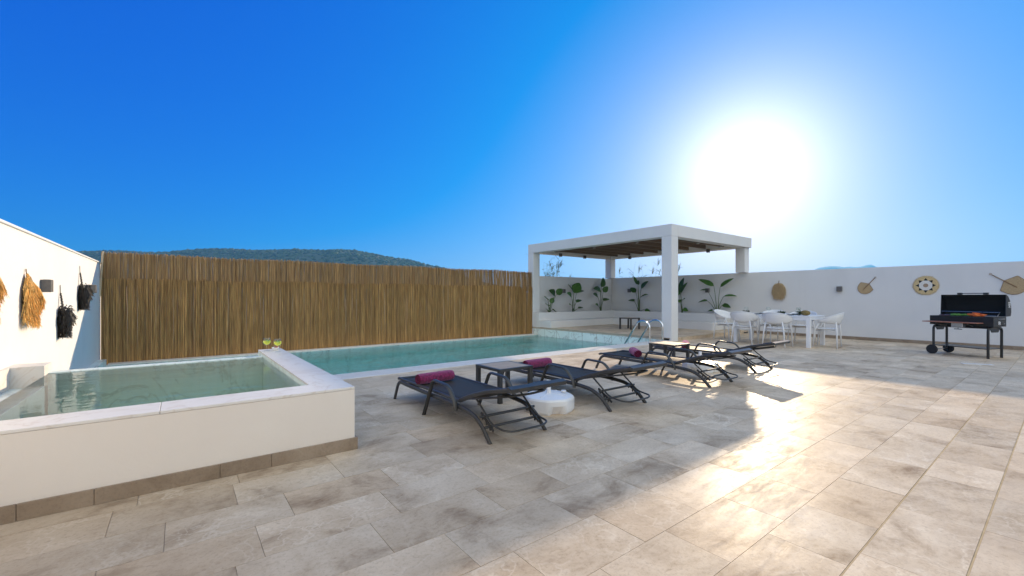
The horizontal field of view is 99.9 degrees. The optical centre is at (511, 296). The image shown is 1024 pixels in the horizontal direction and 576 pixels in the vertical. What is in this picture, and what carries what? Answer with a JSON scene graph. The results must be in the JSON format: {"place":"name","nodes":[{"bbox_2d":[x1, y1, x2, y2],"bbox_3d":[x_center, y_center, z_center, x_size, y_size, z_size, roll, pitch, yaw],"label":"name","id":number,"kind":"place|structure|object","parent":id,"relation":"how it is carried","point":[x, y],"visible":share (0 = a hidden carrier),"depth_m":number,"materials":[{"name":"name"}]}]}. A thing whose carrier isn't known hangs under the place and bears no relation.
{"place":"outdoors","nodes":[
{"label":"outdoors","id":0,"kind":"place"},
{"bbox_2d":[108,299,420,363],"bbox_3d":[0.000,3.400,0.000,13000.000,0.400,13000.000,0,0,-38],"label":"ground","id":1,"kind":"structure","parent":0,"point":[227,317],"depth_m":68.38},
{"bbox_2d":[542,257,562,276],"bbox_3d":[1.415,0.560,19.648,2.260,5.280,1.037,0,0,-38],"label":"cane clump","id":2,"kind":"object","parent":1,"relation":"on","point":[551,269],"visible":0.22,"depth_m":19.85,"materials":[{"name":"green plant"}]},
{"bbox_2d":[630,259,660,276],"bbox_3d":[6.052,0.691,19.523,2.235,5.019,0.915,0,0,-38],"label":"cane clump","id":3,"kind":"object","parent":1,"relation":"on","point":[650,270],"visible":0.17,"depth_m":19.75,"materials":[{"name":"green plant"}]},
{"bbox_2d":[90,250,500,298],"bbox_3d":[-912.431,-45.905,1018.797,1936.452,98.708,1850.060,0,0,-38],"label":"hills","id":4,"kind":"structure","parent":0,"point":[318,257],"depth_m":754.84,"materials":[{"name":"green plant"}]},
{"bbox_2d":[76,248,468,282],"bbox_3d":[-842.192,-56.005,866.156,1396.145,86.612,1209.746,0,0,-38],"label":"woodland","id":5,"kind":"object","parent":4,"relation":"on","point":[257,254],"visible":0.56,"depth_m":792.91,"materials":[{"name":"green plant"}]},
{"bbox_2d":[0,333,1023,575],"bbox_3d":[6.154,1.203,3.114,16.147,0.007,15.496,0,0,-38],"label":"floor","id":6,"kind":"structure","parent":0,"point":[800,459],"depth_m":2.67,"materials":[{"name":"beige tile"}]},
{"bbox_2d":[0,219,100,370],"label":"boundary wall","id":7,"kind":"structure","parent":6,"relation":"on","point":[38,257],"depth_m":5.28,"materials":[{"name":"white paint"}]},
{"bbox_2d":[0,278,8,322],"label":"raffia hanging","id":8,"kind":"object","parent":7,"relation":"attached to","point":[3,291],"visible":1,"depth_m":3.59,"materials":[{"name":"wicker"}]},
{"bbox_2d":[21,269,45,329],"bbox_3d":[-5.095,0.036,4.591,0.151,0.656,0.460,0,0,-38],"label":"raffia hanging","id":9,"kind":"object","parent":7,"relation":"attached to","point":[34,300],"visible":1,"depth_m":4.50,"materials":[{"name":"wicker"}]},
{"bbox_2d":[40,279,52,291],"bbox_3d":[-5.525,-0.125,5.109,0.090,0.153,0.120,0,0,-38],"label":"wall light","id":10,"kind":"object","parent":7,"relation":"attached to","point":[46,285],"visible":0.91,"depth_m":5.07,"materials":[{"name":"metal"}]},
{"bbox_2d":[57,285,77,338],"bbox_3d":[-6.079,0.211,5.864,0.222,0.736,0.375,0,0,-38],"label":"hanging basket","id":11,"kind":"object","parent":7,"relation":"hanging from","point":[66,319],"visible":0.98,"depth_m":5.78,"materials":[{"name":"black wicker"}]},
{"bbox_2d":[77,267,94,310],"bbox_3d":[-6.960,-0.129,7.006,0.228,0.735,0.374,0,0,-38],"label":"hanging basket","id":12,"kind":"object","parent":7,"relation":"hanging from","point":[85,294],"visible":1,"depth_m":6.92,"materials":[{"name":"black wicker"}]},
{"bbox_2d":[89,285,96,292],"bbox_3d":[-7.595,-0.135,7.794,0.090,0.153,0.120,0,0,-38],"label":"wall light","id":13,"kind":"object","parent":7,"relation":"attached to","point":[94,288],"visible":0.66,"depth_m":7.76,"materials":[{"name":"metal"}]},
{"bbox_2d":[0,348,357,524],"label":"plunge pool","id":14,"kind":"structure","parent":6,"relation":"on","point":[72,439],"depth_m":2.92,"materials":[{"name":"beige paint"}]},
{"bbox_2d":[263,340,270,344],"bbox_3d":[-3.200,0.626,5.614,0.093,0.165,0.093,0,0,-38],"label":"cocktail glass","id":15,"kind":"object","parent":14,"relation":"on","point":[266,342],"visible":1,"depth_m":5.59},
{"bbox_2d":[274,341,281,345],"bbox_3d":[-2.994,0.626,5.495,0.093,0.165,0.093,0,0,-38],"label":"cocktail glass","id":16,"kind":"object","parent":14,"relation":"on","point":[277,343],"visible":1,"depth_m":5.47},
{"bbox_2d":[88,328,661,374],"bbox_3d":[-2.057,2.175,10.159,12.050,2.010,5.798,0,0,-38],"label":"pool basin","id":17,"kind":"object","parent":6,"relation":"in","point":[590,337],"visible":0.09,"depth_m":12.94,"materials":[{"name":"stone"}]},
{"bbox_2d":[100,251,531,363],"bbox_3d":[-3.853,1.077,12.320,11.578,4.046,0.154,0,0,-38],"label":"reed fence","id":18,"kind":"object","parent":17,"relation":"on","point":[189,297],"visible":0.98,"depth_m":10.89,"materials":[{"name":"wicker"}]},
{"bbox_2d":[107,334,659,379],"bbox_3d":[-2.030,1.298,10.074,11.408,0.203,5.626,0,0,-38],"label":"pool coping","id":19,"kind":"object","parent":17,"relation":"on","point":[419,368],"visible":0.84,"depth_m":9.03,"materials":[{"name":"stone"}]},
{"bbox_2d":[624,319,663,343],"bbox_3d":[3.479,1.380,11.438,0.670,1.540,0.915,0,0,-38],"label":"pool ladder","id":20,"kind":"object","parent":19,"relation":"attached to","point":[649,323],"visible":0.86,"depth_m":11.28,"materials":[{"name":"silver metal"}]},
{"bbox_2d":[296,336,616,372],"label":"pool water","id":21,"kind":"structure","parent":17,"relation":"in","point":[543,338],"depth_m":11.28,"materials":[{"name":"teal liquid"}]},
{"bbox_2d":[393,372,566,444],"bbox_3d":[-0.460,0.957,4.346,0.712,0.516,2.252,0,0,-38],"label":"sun lounger","id":22,"kind":"object","parent":6,"relation":"on","point":[456,389],"visible":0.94,"depth_m":3.90,"materials":[{"name":"black fabric"}]},
{"bbox_2d":[415,370,454,383],"bbox_3d":[-0.842,0.884,4.718,0.435,0.116,0.137,0,0,-42],"label":"rolled towel","id":23,"kind":"object","parent":22,"relation":"on","point":[429,377],"visible":0.93,"depth_m":4.66,"materials":[{"name":"pink fabric"}]},
{"bbox_2d":[476,361,532,403],"bbox_3d":[-0.095,1.007,5.117,0.490,0.386,0.490,0,0,-38],"label":"side table","id":24,"kind":"object","parent":6,"relation":"on","point":[501,367],"visible":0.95,"depth_m":5.06,"materials":[{"name":"grey metal"}]},
{"bbox_2d":[523,380,573,415],"bbox_3d":[0.391,1.044,4.570,0.519,0.313,0.519,0,0,-16],"label":"parasol base","id":25,"kind":"object","parent":6,"relation":"on","point":[548,401],"visible":0.82,"depth_m":4.37,"materials":[{"name":"white plastic"}]},
{"bbox_2d":[503,359,666,411],"bbox_3d":[0.743,0.957,5.324,0.712,0.516,2.252,0,0,-38],"label":"sun lounger","id":26,"kind":"object","parent":6,"relation":"on","point":[574,375],"visible":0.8,"depth_m":4.86,"materials":[{"name":"black fabric"}]},
{"bbox_2d":[523,358,551,367],"bbox_3d":[0.337,0.884,5.703,0.435,0.116,0.137,0,0,-40],"label":"rolled towel","id":27,"kind":"object","parent":26,"relation":"on","point":[539,362],"visible":0.76,"depth_m":5.65,"materials":[{"name":"pink fabric"}]},
{"bbox_2d":[649,341,689,361],"bbox_3d":[2.745,1.007,7.510,0.490,0.386,0.490,0,0,-38],"label":"side table","id":28,"kind":"object","parent":6,"relation":"on","point":[664,344],"visible":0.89,"depth_m":7.45,"materials":[{"name":"grey metal"}]},
{"bbox_2d":[595,348,752,387],"bbox_3d":[2.321,0.957,6.504,0.712,0.516,2.252,0,0,-38],"label":"sun lounger","id":29,"kind":"object","parent":6,"relation":"on","point":[648,357],"visible":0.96,"depth_m":6.15,"materials":[{"name":"black fabric"}]},
{"bbox_2d":[629,347,641,356],"bbox_3d":[1.960,0.884,6.841,0.137,0.116,0.435,0,0,4],"label":"rolled towel","id":30,"kind":"object","parent":29,"relation":"on","point":[635,352],"visible":1,"depth_m":6.69,"materials":[{"name":"pink fabric"}]},
{"bbox_2d":[682,351,718,373],"bbox_3d":[3.025,1.044,6.917,0.519,0.313,0.519,0,0,-43],"label":"parasol base","id":31,"kind":"object","parent":6,"relation":"on","point":[692,366],"visible":0.35,"depth_m":6.74,"materials":[{"name":"white plastic"}]},
{"bbox_2d":[653,340,790,372],"bbox_3d":[3.539,0.957,7.594,0.712,0.516,2.252,0,0,-38],"label":"sun lounger","id":32,"kind":"object","parent":6,"relation":"on","point":[709,350],"visible":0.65,"depth_m":7.21,"materials":[{"name":"grey metal"}]},
{"bbox_2d":[713,309,740,339],"bbox_3d":[5.996,0.785,12.082,0.653,0.832,0.579,0,0,-30],"label":"armchair","id":33,"kind":"object","parent":6,"relation":"on","point":[721,314],"visible":0.81,"depth_m":12.12,"materials":[{"name":"white plastic"}]},
{"bbox_2d":[730,311,758,344],"bbox_3d":[5.904,0.785,10.937,0.579,0.832,0.653,0,0,-44],"label":"armchair","id":34,"kind":"object","parent":6,"relation":"on","point":[742,317],"visible":0.99,"depth_m":10.78,"materials":[{"name":"white plastic"}]},
{"bbox_2d":[758,310,785,340],"bbox_3d":[7.166,0.785,11.841,0.579,0.832,0.653,0,0,-38],"label":"armchair","id":35,"kind":"object","parent":6,"relation":"on","point":[774,325],"visible":0.39,"depth_m":11.87,"materials":[{"name":"white plastic"}]},
{"bbox_2d":[761,312,793,347],"bbox_3d":[6.320,0.785,10.267,0.579,0.832,0.653,0,0,-38],"label":"armchair","id":36,"kind":"object","parent":6,"relation":"on","point":[769,318],"visible":0.99,"depth_m":10.11,"materials":[{"name":"white plastic"}]},
{"bbox_2d":[733,313,825,347],"bbox_3d":[6.761,0.830,10.948,1.020,0.740,1.760,0,0,-38],"label":"dining table","id":37,"kind":"object","parent":6,"relation":"on","point":[808,318],"visible":0.63,"depth_m":10.34,"materials":[{"name":"white paint"}]},
{"bbox_2d":[795,308,809,315],"bbox_3d":[6.979,0.389,10.350,0.189,0.241,0.344,0,0,-28],"label":"bowl","id":38,"kind":"object","parent":37,"relation":"on","point":[805,312],"visible":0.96,"depth_m":10.28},
{"bbox_2d":[787,310,816,342],"bbox_3d":[7.606,0.785,11.271,0.579,0.832,0.653,0,0,-38],"label":"armchair","id":39,"kind":"object","parent":6,"relation":"on","point":[795,325],"visible":0.41,"depth_m":11.29,"materials":[{"name":"white plastic"}]},
{"bbox_2d":[608,261,1023,349],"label":"boundary wall","id":40,"kind":"structure","parent":6,"relation":"on","point":[893,306],"depth_m":11.84,"materials":[{"name":"white paint"}]},
{"bbox_2d":[771,281,785,300],"bbox_3d":[8.336,-0.171,13.437,0.088,0.660,0.451,0,0,-38],"label":"straw hanging","id":41,"kind":"object","parent":40,"relation":"hanging from","point":[778,291],"visible":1,"depth_m":13.41,"materials":[{"name":"wicker"}]},
{"bbox_2d":[836,286,841,291],"bbox_3d":[9.287,-0.210,12.201,0.090,0.153,0.120,0,0,-38],"label":"wall light","id":42,"kind":"object","parent":40,"relation":"attached to","point":[838,288],"visible":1,"depth_m":12.17,"materials":[{"name":"metal"}]},
{"bbox_2d":[857,277,874,293],"bbox_3d":[9.679,-0.297,11.737,0.027,0.468,0.406,0,0,-38],"label":"woven fan","id":43,"kind":"object","parent":40,"relation":"attached to","point":[864,288],"visible":1,"depth_m":11.76},
{"bbox_2d":[912,276,939,294],"bbox_3d":[10.399,-0.275,10.812,0.017,0.511,0.517,0,0,-38],"label":"woven mat","id":44,"kind":"object","parent":40,"relation":"attached to","point":[925,285],"visible":1,"depth_m":10.81,"materials":[{"name":"wicker"}]},
{"bbox_2d":[989,273,1023,294],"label":"woven fan","id":45,"kind":"object","parent":40,"relation":"attached to","point":[1013,285],"visible":1,"depth_m":9.67},
{"bbox_2d":[812,312,843,348],"bbox_3d":[7.460,0.785,10.116,0.653,0.832,0.579,0,0,-44],"label":"armchair","id":46,"kind":"object","parent":6,"relation":"on","point":[836,319],"visible":1,"depth_m":9.92,"materials":[{"name":"white plastic"}]},
{"bbox_2d":[840,397,1023,575],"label":"floor joint","id":47,"kind":"object","parent":6,"relation":"on","point":[973,558],"visible":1,"depth_m":2.42,"materials":[{"name":"concrete"}]},
{"bbox_2d":[923,293,1010,358],"bbox_3d":[9.172,0.562,8.696,0.800,1.275,1.052,0,0,-18],"label":"barbecue","id":48,"kind":"object","parent":6,"relation":"on","point":[998,307],"visible":0.97,"depth_m":8.69,"materials":[{"name":"black metal"}]},
{"bbox_2d":[950,313,969,315],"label":"grilled peppers","id":49,"kind":"object","parent":48,"relation":"on","point":[953,314],"visible":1,"depth_m":8.77,"materials":[{"name":"green food"}]},
{"bbox_2d":[967,312,985,316],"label":"grilled carrots","id":50,"kind":"object","parent":48,"relation":"on","point":[976,314],"visible":1,"depth_m":8.54,"materials":[{"name":"orange food"}]},
{"bbox_2d":[962,363,991,364],"bbox_3d":[8.226,1.196,7.607,0.400,0.006,0.120,0,0,22],"label":"floor drain","id":51,"kind":"object","parent":6,"relation":"on","point":[976,363],"visible":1,"depth_m":7.61,"materials":[{"name":"white paint"}]},
{"bbox_2d":[0,0,1023,285],"label":"sky","id":52,"kind":"structure","parent":0,"point":[462,134],"materials":[{"name":"blue"}]},
{"bbox_2d":[540,276,611,312],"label":"boundary wall","id":53,"kind":"structure","parent":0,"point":[587,297],"depth_m":17.25,"materials":[{"name":"white paint"}]},
{"bbox_2d":[532,327,747,339],"bbox_3d":[4.255,1.141,15.041,4.589,0.053,5.674,0,0,-38],"label":"platform","id":54,"kind":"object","parent":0,"point":[607,333],"visible":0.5,"depth_m":13.36,"materials":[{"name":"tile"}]},
{"bbox_2d":[534,310,729,329],"bbox_3d":[4.078,0.895,15.273,4.584,0.610,5.087,0,0,-38],"label":"planter bench","id":55,"kind":"object","parent":54,"relation":"on","point":[701,321],"visible":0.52,"depth_m":15.91,"materials":[{"name":"white paint"}]},
{"bbox_2d":[544,288,562,311],"bbox_3d":[1.539,0.167,16.208,0.785,0.938,0.316,0,0,-34],"label":"bird of paradise","id":56,"kind":"object","parent":55,"relation":"in","point":[559,291],"visible":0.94,"depth_m":16.23,"materials":[{"name":"green plant"}]},
{"bbox_2d":[567,283,582,311],"bbox_3d":[2.456,0.048,16.823,0.944,1.173,0.335,0,0,-38],"label":"bird of paradise","id":57,"kind":"object","parent":55,"relation":"in","point":[576,288],"visible":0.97,"depth_m":16.91,"materials":[{"name":"green plant"}]},
{"bbox_2d":[593,278,608,310],"bbox_3d":[3.639,-0.078,17.806,1.149,1.421,0.281,0,0,-43],"label":"bird of paradise","id":58,"kind":"object","parent":55,"relation":"in","point":[605,288],"visible":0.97,"depth_m":17.94,"materials":[{"name":"green plant"}]},
{"bbox_2d":[628,277,649,310],"bbox_3d":[5.071,-0.086,17.278,0.262,1.472,1.106,0,0,-29],"label":"bird of paradise","id":59,"kind":"object","parent":55,"relation":"in","point":[633,290],"visible":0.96,"depth_m":17.35,"materials":[{"name":"green plant"}]},
{"bbox_2d":[678,278,687,312],"bbox_3d":[6.227,-0.027,15.799,0.260,1.318,0.584,0,0,-22],"label":"bird of paradise","id":60,"kind":"object","parent":55,"relation":"in","point":[681,286],"visible":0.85,"depth_m":15.78,"materials":[{"name":"green plant"}]},
{"bbox_2d":[698,278,735,311],"bbox_3d":[7.009,0.010,14.780,0.287,1.250,1.333,0,0,-38],"label":"bird of paradise","id":61,"kind":"object","parent":55,"relation":"in","point":[710,283],"visible":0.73,"depth_m":14.85,"materials":[{"name":"green plant"}]},
{"bbox_2d":[528,224,751,341],"bbox_3d":[4.254,0.590,15.107,4.670,5.020,5.910,0,0,-38],"label":"pergola","id":62,"kind":"object","parent":54,"relation":"on","point":[669,243],"visible":0.97,"depth_m":13.67,"materials":[{"name":"white paint"}]},
{"bbox_2d":[542,324,743,340],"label":"pergola floor","id":63,"kind":"structure","parent":0,"point":[686,334],"depth_m":13.53,"materials":[{"name":"beige tile"}]},
{"bbox_2d":[619,317,639,329],"bbox_3d":[3.973,0.911,14.531,0.490,0.386,0.490,0,0,-38],"label":"side table","id":64,"kind":"object","parent":63,"relation":"on","point":[628,318],"visible":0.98,"depth_m":14.48,"materials":[{"name":"grey metal"}]},
{"bbox_2d":[815,265,875,269],"bbox_3d":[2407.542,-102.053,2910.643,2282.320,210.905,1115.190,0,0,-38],"label":"mountains","id":65,"kind":"structure","parent":0,"point":[839,267],"depth_m":2683.23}
]}

